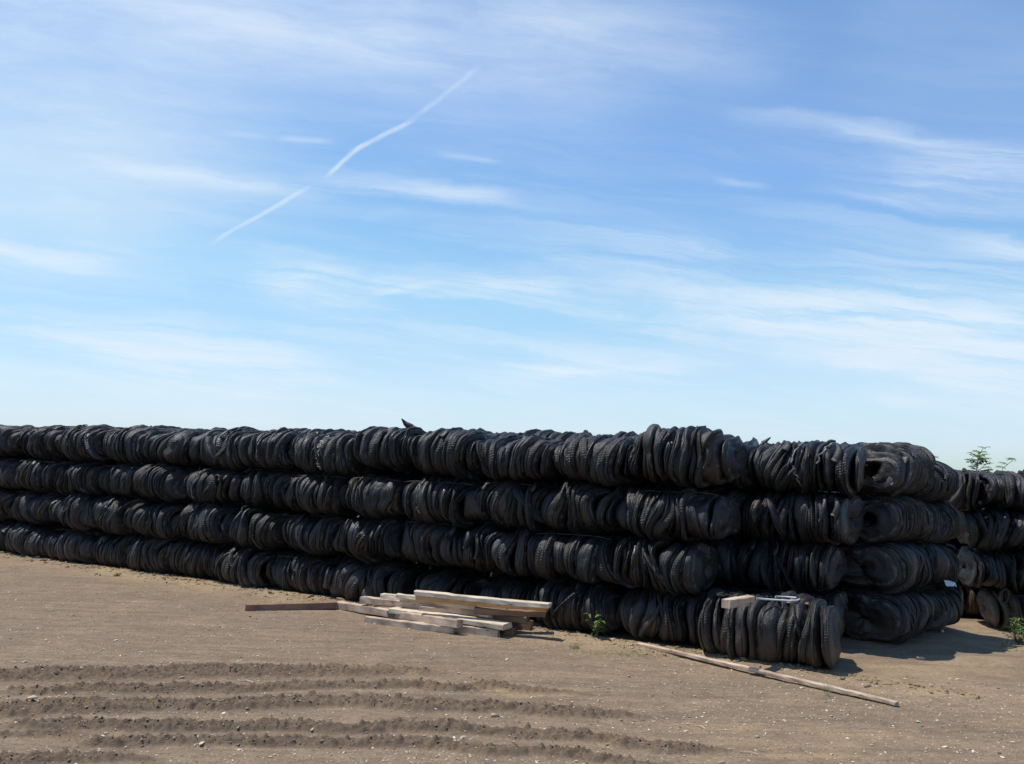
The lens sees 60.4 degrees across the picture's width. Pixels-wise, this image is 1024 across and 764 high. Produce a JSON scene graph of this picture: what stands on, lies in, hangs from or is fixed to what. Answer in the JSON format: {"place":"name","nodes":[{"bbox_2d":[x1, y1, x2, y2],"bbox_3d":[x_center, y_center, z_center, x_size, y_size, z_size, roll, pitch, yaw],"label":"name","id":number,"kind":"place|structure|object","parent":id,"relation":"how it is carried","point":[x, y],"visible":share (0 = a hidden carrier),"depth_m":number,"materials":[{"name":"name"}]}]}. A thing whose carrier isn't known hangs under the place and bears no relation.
{"place":"outdoors","nodes":[
{"label":"outdoors","id":0,"kind":"place"},
{"bbox_2d":[0,472,1023,763],"bbox_3d":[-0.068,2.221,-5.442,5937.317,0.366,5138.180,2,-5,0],"label":"ground","id":1,"kind":"structure","parent":0,"point":[970,650],"depth_m":9.75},
{"bbox_2d":[0,519,18,550],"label":"tyre bale","id":2,"kind":"object","parent":1,"relation":"on","point":[5,524],"visible":0.18,"depth_m":20.69,"materials":[{"name":"rubber"}]},
{"bbox_2d":[0,489,28,520],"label":"tyre bale","id":3,"kind":"object","parent":2,"relation":"on","point":[8,497],"visible":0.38,"depth_m":20.55,"materials":[{"name":"rubber"}]},
{"bbox_2d":[0,456,32,489],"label":"tyre bale","id":4,"kind":"object","parent":3,"relation":"on","point":[9,466],"visible":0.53,"depth_m":20.49,"materials":[{"name":"rubber"}]},
{"bbox_2d":[0,424,35,457],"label":"tyre bale","id":5,"kind":"object","parent":4,"relation":"on","point":[10,444],"visible":0.53,"depth_m":20.57,"materials":[{"name":"rubber"}]},
{"bbox_2d":[2,522,70,557],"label":"tyre bale","id":6,"kind":"object","parent":1,"relation":"on","point":[27,539],"visible":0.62,"depth_m":19.77,"materials":[{"name":"rubber"}]},
{"bbox_2d":[9,490,67,526],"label":"tyre bale","id":7,"kind":"object","parent":6,"relation":"on","point":[30,506],"visible":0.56,"depth_m":19.84,"materials":[{"name":"rubber"}]},
{"bbox_2d":[15,458,82,493],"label":"tyre bale","id":8,"kind":"object","parent":7,"relation":"on","point":[39,475],"visible":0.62,"depth_m":19.83,"materials":[{"name":"rubber"}]},
{"bbox_2d":[20,425,70,462],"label":"tyre bale","id":9,"kind":"object","parent":8,"relation":"on","point":[40,442],"visible":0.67,"depth_m":20.02,"materials":[{"name":"rubber"}]},
{"bbox_2d":[47,528,109,563],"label":"tyre bale","id":10,"kind":"object","parent":1,"relation":"on","point":[71,544],"visible":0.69,"depth_m":19.04,"materials":[{"name":"rubber"}]},
{"bbox_2d":[49,492,106,531],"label":"tyre bale","id":11,"kind":"object","parent":10,"relation":"on","point":[74,511],"visible":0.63,"depth_m":19.02,"materials":[{"name":"rubber"}]},
{"bbox_2d":[56,462,116,495],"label":"tyre bale","id":12,"kind":"object","parent":11,"relation":"on","point":[71,480],"visible":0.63,"depth_m":19.14,"materials":[{"name":"rubber"}]},
{"bbox_2d":[58,425,124,462],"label":"tyre bale","id":13,"kind":"object","parent":12,"relation":"on","point":[78,443],"visible":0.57,"depth_m":19.20,"materials":[{"name":"rubber"}]},
{"bbox_2d":[93,534,161,568],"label":"tyre bale","id":14,"kind":"object","parent":1,"relation":"on","point":[113,550],"visible":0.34,"depth_m":18.53,"materials":[{"name":"rubber"}]},
{"bbox_2d":[93,495,158,535],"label":"tyre bale","id":15,"kind":"object","parent":14,"relation":"on","point":[110,513],"visible":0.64,"depth_m":18.47,"materials":[{"name":"rubber"}]},
{"bbox_2d":[98,463,144,498],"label":"tyre bale","id":16,"kind":"object","parent":15,"relation":"on","point":[117,480],"visible":0.46,"depth_m":18.57,"materials":[{"name":"rubber"}]},
{"bbox_2d":[103,424,172,465],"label":"tyre bale","id":17,"kind":"object","parent":16,"relation":"on","point":[127,445],"visible":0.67,"depth_m":18.63,"materials":[{"name":"rubber"}]},
{"bbox_2d":[127,534,179,573],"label":"tyre bale","id":18,"kind":"object","parent":1,"relation":"on","point":[144,555],"visible":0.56,"depth_m":17.80,"materials":[{"name":"rubber"}]},
{"bbox_2d":[127,501,195,539],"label":"tyre bale","id":19,"kind":"object","parent":18,"relation":"on","point":[161,520],"visible":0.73,"depth_m":17.71,"materials":[{"name":"rubber"}]},
{"bbox_2d":[133,462,203,503],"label":"tyre bale","id":20,"kind":"object","parent":19,"relation":"on","point":[160,481],"visible":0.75,"depth_m":17.78,"materials":[{"name":"rubber"}]},
{"bbox_2d":[145,428,208,467],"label":"tyre bale","id":21,"kind":"object","parent":20,"relation":"on","point":[178,448],"visible":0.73,"depth_m":17.85,"materials":[{"name":"rubber"}]},
{"bbox_2d":[165,538,236,578],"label":"tyre bale","id":22,"kind":"object","parent":1,"relation":"on","point":[191,558],"visible":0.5,"depth_m":17.30,"materials":[{"name":"rubber"}]},
{"bbox_2d":[180,501,250,543],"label":"tyre bale","id":23,"kind":"object","parent":22,"relation":"on","point":[208,523],"visible":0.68,"depth_m":17.05,"materials":[{"name":"rubber"}]},
{"bbox_2d":[184,466,249,505],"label":"tyre bale","id":24,"kind":"object","parent":23,"relation":"on","point":[210,485],"visible":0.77,"depth_m":17.14,"materials":[{"name":"rubber"}]},
{"bbox_2d":[199,427,288,471],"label":"tyre bale","id":25,"kind":"object","parent":24,"relation":"on","point":[222,448],"visible":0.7,"depth_m":17.14,"materials":[{"name":"rubber"}]},
{"bbox_2d":[214,545,294,587],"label":"tyre bale","id":26,"kind":"object","parent":1,"relation":"on","point":[244,566],"visible":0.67,"depth_m":16.39,"materials":[{"name":"rubber"}]},
{"bbox_2d":[229,505,300,549],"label":"tyre bale","id":27,"kind":"object","parent":26,"relation":"on","point":[264,527],"visible":0.75,"depth_m":16.33,"materials":[{"name":"rubber"}]},
{"bbox_2d":[240,467,306,509],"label":"tyre bale","id":28,"kind":"object","parent":27,"relation":"on","point":[264,489],"visible":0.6,"depth_m":16.55,"materials":[{"name":"rubber"}]},
{"bbox_2d":[248,427,309,471],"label":"tyre bale","id":29,"kind":"object","parent":28,"relation":"on","point":[269,450],"visible":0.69,"depth_m":16.37,"materials":[{"name":"rubber"}]},
{"bbox_2d":[245,601,337,610],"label":"timber beam","id":30,"kind":"structure","parent":1,"relation":"on","point":[317,605],"depth_m":14.33,"materials":[{"name":"brown wood"}]},
{"bbox_2d":[271,551,351,594],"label":"tyre bale","id":31,"kind":"object","parent":1,"relation":"on","point":[303,572],"visible":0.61,"depth_m":15.90,"materials":[{"name":"rubber"}]},
{"bbox_2d":[282,511,354,556],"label":"tyre bale","id":32,"kind":"object","parent":31,"relation":"on","point":[305,532],"visible":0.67,"depth_m":15.77,"materials":[{"name":"rubber"}]},
{"bbox_2d":[285,473,359,516],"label":"tyre bale","id":33,"kind":"object","parent":32,"relation":"on","point":[320,495],"visible":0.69,"depth_m":15.60,"materials":[{"name":"rubber"}]},
{"bbox_2d":[294,431,381,477],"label":"tyre bale","id":34,"kind":"object","parent":33,"relation":"on","point":[319,453],"visible":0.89,"depth_m":15.70,"materials":[{"name":"rubber"}]},
{"bbox_2d":[323,557,424,600],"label":"tyre bale","id":35,"kind":"object","parent":1,"relation":"on","point":[352,579],"visible":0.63,"depth_m":15.04,"materials":[{"name":"rubber"}]},
{"bbox_2d":[333,517,406,564],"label":"tyre bale","id":36,"kind":"object","parent":35,"relation":"on","point":[369,541],"visible":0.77,"depth_m":14.97,"materials":[{"name":"rubber"}]},
{"bbox_2d":[345,473,420,521],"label":"tyre bale","id":37,"kind":"object","parent":36,"relation":"on","point":[370,496],"visible":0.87,"depth_m":14.98,"materials":[{"name":"rubber"}]},
{"bbox_2d":[353,419,426,472],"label":"tyre bale","id":38,"kind":"object","parent":37,"relation":"on","point":[386,448],"visible":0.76,"depth_m":15.10,"materials":[{"name":"rubber"}]},
{"bbox_2d":[337,601,462,627],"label":"timber beam","id":39,"kind":"structure","parent":1,"relation":"on","point":[408,616],"depth_m":13.44,"materials":[{"name":"brown wood"}]},
{"bbox_2d":[363,616,455,633],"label":"timber beam","id":40,"kind":"structure","parent":1,"relation":"on","point":[408,624],"depth_m":13.15,"materials":[{"name":"brown wood"}]},
{"bbox_2d":[387,610,472,625],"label":"timber beam","id":41,"kind":"structure","parent":1,"relation":"on","point":[390,615],"depth_m":13.61,"materials":[{"name":"brown wood"}]},
{"bbox_2d":[388,607,511,629],"bbox_3d":[-0.953,3.544,13.221,2.096,0.089,0.257,-1,-6,30],"label":"timber plank","id":42,"kind":"object","parent":41,"relation":"on","point":[488,623],"visible":0.84,"depth_m":12.95,"materials":[{"name":"brown wood"}]},
{"bbox_2d":[359,596,493,617],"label":"timber beam","id":43,"kind":"structure","parent":42,"relation":"on","point":[394,603],"depth_m":13.71,"materials":[{"name":"brown wood"}]},
{"bbox_2d":[380,593,505,609],"bbox_3d":[-1.078,3.398,13.536,2.306,0.103,0.130,-1,-5,27],"label":"timber plank","id":44,"kind":"object","parent":43,"relation":"on","point":[387,596],"visible":0.52,"depth_m":13.58,"materials":[{"name":"brown wood"}]},
{"bbox_2d":[410,561,490,594],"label":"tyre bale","id":45,"kind":"object","parent":1,"relation":"on","point":[424,567],"visible":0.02,"depth_m":15.88,"materials":[{"name":"rubber"}]},
{"bbox_2d":[415,566,495,595],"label":"tyre bale","id":46,"kind":"object","parent":1,"relation":"on","point":[445,579],"visible":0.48,"depth_m":14.69,"materials":[{"name":"rubber"}]},
{"bbox_2d":[401,518,476,566],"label":"tyre bale","id":47,"kind":"object","parent":46,"relation":"on","point":[420,540],"visible":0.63,"depth_m":14.46,"materials":[{"name":"rubber"}]},
{"bbox_2d":[402,475,489,528],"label":"tyre bale","id":48,"kind":"object","parent":47,"relation":"on","point":[431,500],"visible":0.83,"depth_m":14.30,"materials":[{"name":"rubber"}]},
{"bbox_2d":[410,427,499,479],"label":"tyre bale","id":49,"kind":"object","parent":48,"relation":"on","point":[444,452],"visible":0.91,"depth_m":14.35,"materials":[{"name":"rubber"}]},
{"bbox_2d":[0,662,947,763],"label":"soil clods","id":50,"kind":"object","parent":1,"relation":"on","point":[370,736],"visible":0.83,"depth_m":8.71,"materials":[{"name":"brown soil"}]},
{"bbox_2d":[456,625,499,636],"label":"timber beam","id":51,"kind":"structure","parent":1,"relation":"on","point":[476,630],"depth_m":12.81,"materials":[{"name":"brown wood"}]},
{"bbox_2d":[0,551,979,698],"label":"foot rubble","id":52,"kind":"object","parent":1,"relation":"on","point":[743,659],"visible":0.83,"depth_m":12.87,"materials":[{"name":"soil"}]},
{"bbox_2d":[482,572,541,578],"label":"tyre bale","id":53,"kind":"object","parent":1,"relation":"on","point":[497,574],"visible":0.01,"depth_m":15.20,"materials":[{"name":"rubber"}]},
{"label":"tyre bale","id":54,"kind":"object","parent":53,"relation":"on","visible":0},
{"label":"tyre bale","id":55,"kind":"object","parent":54,"relation":"on","visible":0},
{"bbox_2d":[485,429,564,477],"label":"tyre bale","id":56,"kind":"object","parent":55,"relation":"on","point":[551,434],"visible":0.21,"depth_m":15.48,"materials":[{"name":"rubber"}]},
{"bbox_2d":[0,565,1023,763],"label":"pebbles","id":57,"kind":"object","parent":1,"relation":"on","point":[463,736],"visible":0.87,"depth_m":9.51,"materials":[{"name":"stone"}]},
{"bbox_2d":[478,574,548,621],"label":"tyre bale","id":58,"kind":"object","parent":1,"relation":"on","point":[503,586],"visible":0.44,"depth_m":14.11,"materials":[{"name":"rubber"}]},
{"bbox_2d":[463,521,542,576],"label":"tyre bale","id":59,"kind":"object","parent":58,"relation":"on","point":[488,546],"visible":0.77,"depth_m":13.75,"materials":[{"name":"rubber"}]},
{"bbox_2d":[473,478,560,531],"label":"tyre bale","id":60,"kind":"object","parent":59,"relation":"on","point":[511,504],"visible":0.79,"depth_m":13.69,"materials":[{"name":"rubber"}]},
{"bbox_2d":[476,434,564,483],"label":"tyre bale","id":61,"kind":"object","parent":60,"relation":"on","point":[527,459],"visible":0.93,"depth_m":13.65,"materials":[{"name":"rubber"}]},
{"bbox_2d":[506,620,533,629],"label":"timber beam","id":62,"kind":"structure","parent":1,"relation":"on","point":[522,626],"depth_m":13.13,"materials":[{"name":"brown wood"}]},
{"bbox_2d":[418,606,466,615],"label":"timber beam","id":63,"kind":"structure","parent":62,"relation":"on","point":[432,609],"depth_m":13.46,"materials":[{"name":"brown wood"}]},
{"bbox_2d":[472,615,530,623],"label":"timber beam","id":64,"kind":"structure","parent":63,"relation":"on","point":[523,620],"depth_m":12.99,"materials":[{"name":"brown wood"}]},
{"bbox_2d":[473,606,545,616],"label":"timber beam","id":65,"kind":"structure","parent":64,"relation":"on","point":[503,612],"depth_m":12.95,"materials":[{"name":"brown wood"}]},
{"bbox_2d":[415,596,548,611],"bbox_3d":[-0.465,3.251,13.013,2.061,0.136,0.136,0,-5,18],"label":"timber pole","id":66,"kind":"object","parent":65,"relation":"on","point":[442,600],"visible":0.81,"depth_m":12.98,"materials":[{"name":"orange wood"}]},
{"bbox_2d":[414,590,551,608],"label":"timber beam","id":67,"kind":"structure","parent":66,"relation":"on","point":[491,600],"depth_m":12.92,"materials":[{"name":"brown wood"}]},
{"bbox_2d":[531,576,627,634],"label":"tyre bale","id":68,"kind":"object","parent":1,"relation":"on","point":[573,601],"visible":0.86,"depth_m":13.04,"materials":[{"name":"rubber"}]},
{"bbox_2d":[527,529,630,583],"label":"tyre bale","id":69,"kind":"object","parent":68,"relation":"on","point":[553,555],"visible":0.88,"depth_m":13.12,"materials":[{"name":"rubber"}]},
{"bbox_2d":[541,479,628,535],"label":"tyre bale","id":70,"kind":"object","parent":69,"relation":"on","point":[576,508],"visible":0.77,"depth_m":13.22,"materials":[{"name":"rubber"}]},
{"bbox_2d":[552,432,643,486],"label":"tyre bale","id":71,"kind":"object","parent":70,"relation":"on","point":[603,459],"visible":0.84,"depth_m":13.14,"materials":[{"name":"rubber"}]},
{"bbox_2d":[616,587,723,644],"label":"tyre bale","id":72,"kind":"object","parent":1,"relation":"on","point":[643,614],"visible":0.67,"depth_m":12.49,"materials":[{"name":"rubber"}]},
{"bbox_2d":[614,536,718,595],"bbox_3d":[2.198,2.658,12.954,1.481,0.827,1.385,0,-5,31],"label":"tyre bale","id":73,"kind":"object","parent":72,"relation":"on","point":[679,567],"visible":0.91,"depth_m":12.48,"materials":[{"name":"rubber"}]},
{"bbox_2d":[616,483,740,542],"bbox_3d":[2.461,1.942,12.965,1.668,0.903,1.425,-2,-6,30],"label":"tyre bale","id":74,"kind":"object","parent":73,"relation":"on","point":[672,512],"visible":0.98,"depth_m":12.52,"materials":[{"name":"rubber"}]},
{"bbox_2d":[628,424,746,487],"bbox_3d":[2.573,1.099,12.958,1.608,0.938,1.412,0,-5,29],"label":"tyre bale","id":75,"kind":"object","parent":74,"relation":"on","point":[696,456],"visible":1,"depth_m":12.49,"materials":[{"name":"rubber"}]},
{"bbox_2d":[636,642,898,705],"bbox_3d":[2.980,3.582,10.950,0.079,0.068,3.667,6,-6,-42],"label":"timber plank","id":76,"kind":"object","parent":1,"relation":"on","point":[781,676],"visible":0.99,"depth_m":10.71,"materials":[{"name":"brown wood"}]},
{"bbox_2d":[698,588,841,669],"bbox_3d":[3.506,3.324,11.920,1.860,1.014,1.366,-1,-6,28],"label":"tyre bale","id":77,"kind":"object","parent":1,"relation":"on","point":[799,631],"visible":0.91,"depth_m":11.41,"materials":[{"name":"rubber"}]},
{"bbox_2d":[721,595,754,608],"bbox_3d":[2.887,2.804,11.215,0.593,0.130,0.134,6,-7,-42],"label":"wood block","id":78,"kind":"object","parent":77,"relation":"on","point":[738,601],"depth_m":11.13,"materials":[{"name":"beige wood"}]},
{"bbox_2d":[731,584,848,640],"bbox_3d":[4.166,3.470,13.353,1.789,0.947,1.349,-1,-6,29],"label":"tyre bale","id":79,"kind":"object","parent":1,"relation":"on","point":[838,600],"visible":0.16,"depth_m":12.89,"materials":[{"name":"rubber"}]},
{"bbox_2d":[735,537,846,593],"bbox_3d":[4.198,2.752,13.380,1.601,0.884,1.406,-1,-6,30],"label":"tyre bale","id":80,"kind":"object","parent":79,"relation":"on","point":[774,565],"visible":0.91,"depth_m":12.91,"materials":[{"name":"rubber"}]},
{"bbox_2d":[746,486,863,545],"bbox_3d":[4.384,2.016,13.348,1.744,0.925,1.448,-1,-6,31],"label":"tyre bale","id":81,"kind":"object","parent":80,"relation":"on","point":[794,517],"visible":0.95,"depth_m":12.89,"materials":[{"name":"rubber"}]},
{"bbox_2d":[749,437,866,496],"bbox_3d":[4.469,1.285,13.379,1.760,0.876,1.393,-1,-6,30],"label":"tyre bale","id":82,"kind":"object","parent":81,"relation":"on","point":[802,468],"visible":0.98,"depth_m":12.90,"materials":[{"name":"rubber"}]},
{"bbox_2d":[840,587,934,643],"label":"tyre bale","id":83,"kind":"object","parent":1,"relation":"on","point":[903,617],"visible":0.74,"depth_m":13.18,"materials":[{"name":"rubber"}]},
{"bbox_2d":[835,540,930,594],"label":"tyre bale","id":84,"kind":"object","parent":83,"relation":"on","point":[891,568],"visible":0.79,"depth_m":13.25,"materials":[{"name":"rubber"}]},
{"bbox_2d":[829,492,932,542],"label":"tyre bale","id":85,"kind":"object","parent":84,"relation":"on","point":[900,517],"visible":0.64,"depth_m":13.34,"materials":[{"name":"rubber"}]},
{"bbox_2d":[850,442,935,497],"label":"tyre bale","id":86,"kind":"object","parent":85,"relation":"on","point":[906,468],"visible":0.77,"depth_m":13.37,"materials":[{"name":"rubber"}]},
{"bbox_2d":[920,585,962,630],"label":"tyre bale","id":87,"kind":"object","parent":1,"relation":"on","point":[947,600],"visible":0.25,"depth_m":14.25,"materials":[{"name":"rubber"}]},
{"bbox_2d":[915,543,959,585],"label":"tyre bale","id":88,"kind":"object","parent":87,"relation":"on","point":[944,562],"visible":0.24,"depth_m":14.27,"materials":[{"name":"rubber"}]},
{"bbox_2d":[908,501,963,543],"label":"tyre bale","id":89,"kind":"object","parent":88,"relation":"on","point":[947,521],"visible":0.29,"depth_m":14.47,"materials":[{"name":"rubber"}]},
{"bbox_2d":[910,460,958,501],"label":"tyre bale","id":90,"kind":"object","parent":89,"relation":"on","point":[945,486],"visible":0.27,"depth_m":14.39,"materials":[{"name":"rubber"}]},
{"bbox_2d":[953,579,988,617],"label":"tyre bale","id":91,"kind":"object","parent":1,"relation":"on","point":[969,601],"visible":0.2,"depth_m":17.00,"materials":[{"name":"rubber"}]},
{"bbox_2d":[976,588,1023,630],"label":"tyre bale","id":92,"kind":"object","parent":1,"relation":"on","point":[998,607],"visible":0.83,"depth_m":15.82,"materials":[{"name":"rubber"}]},
{"bbox_2d":[957,546,1006,588],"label":"tyre bale","id":93,"kind":"object","parent":92,"relation":"on","point":[978,568],"visible":0.88,"depth_m":15.92,"materials":[{"name":"rubber"}]},
{"bbox_2d":[957,507,1023,552],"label":"tyre bale","id":94,"kind":"object","parent":93,"relation":"on","point":[987,530],"visible":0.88,"depth_m":15.86,"materials":[{"name":"rubber"}]},
{"bbox_2d":[944,468,997,511],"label":"tyre bale","id":95,"kind":"object","parent":94,"relation":"on","point":[965,495],"visible":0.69,"depth_m":16.00,"materials":[{"name":"rubber"}]},
{"bbox_2d":[981,469,1023,510],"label":"tyre bale","id":96,"kind":"object","parent":94,"relation":"on","point":[1009,495],"visible":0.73,"depth_m":15.93,"materials":[{"name":"rubber"}]},
{"bbox_2d":[991,548,1023,593],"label":"tyre bale","id":97,"kind":"object","parent":92,"relation":"on","point":[1013,559],"visible":0.57,"depth_m":15.81,"materials":[{"name":"rubber"}]},
{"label":"tyre bale","id":98,"kind":"object","parent":1,"relation":"on","visible":0},
{"bbox_2d":[677,536,748,584],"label":"tyre bale","id":99,"kind":"object","parent":98,"relation":"on","point":[727,548],"visible":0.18,"depth_m":13.31,"materials":[{"name":"rubber"}]},
{"bbox_2d":[696,485,753,537],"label":"tyre bale","id":100,"kind":"object","parent":99,"relation":"on","point":[743,501],"visible":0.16,"depth_m":13.39,"materials":[{"name":"rubber"}]},
{"bbox_2d":[685,442,761,492],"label":"tyre bale","id":101,"kind":"object","parent":100,"relation":"on","point":[743,482],"visible":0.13,"depth_m":13.44,"materials":[{"name":"rubber"}]},
{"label":"tyre bale","id":102,"kind":"object","parent":1,"relation":"on","visible":0},
{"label":"tyre bale","id":103,"kind":"object","parent":102,"relation":"on","visible":0},
{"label":"tyre bale","id":104,"kind":"object","parent":103,"relation":"on","visible":0},
{"bbox_2d":[557,430,651,483],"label":"tyre bale","id":105,"kind":"object","parent":104,"relation":"on","point":[566,436],"visible":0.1,"depth_m":14.88,"materials":[{"name":"rubber"}]},
{"bbox_2d":[0,0,1023,472],"label":"sky","id":106,"kind":"structure","parent":0,"point":[780,220],"materials":[{"name":"blue"}]},
{"bbox_2d":[964,446,992,472],"bbox_3d":[9.768,3.039,18.407,0.582,3.375,0.645,-1,-6,32],"label":"sapling","id":107,"kind":"object","parent":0,"point":[978,456],"visible":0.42,"depth_m":18.47,"materials":[{"name":"green plant"}]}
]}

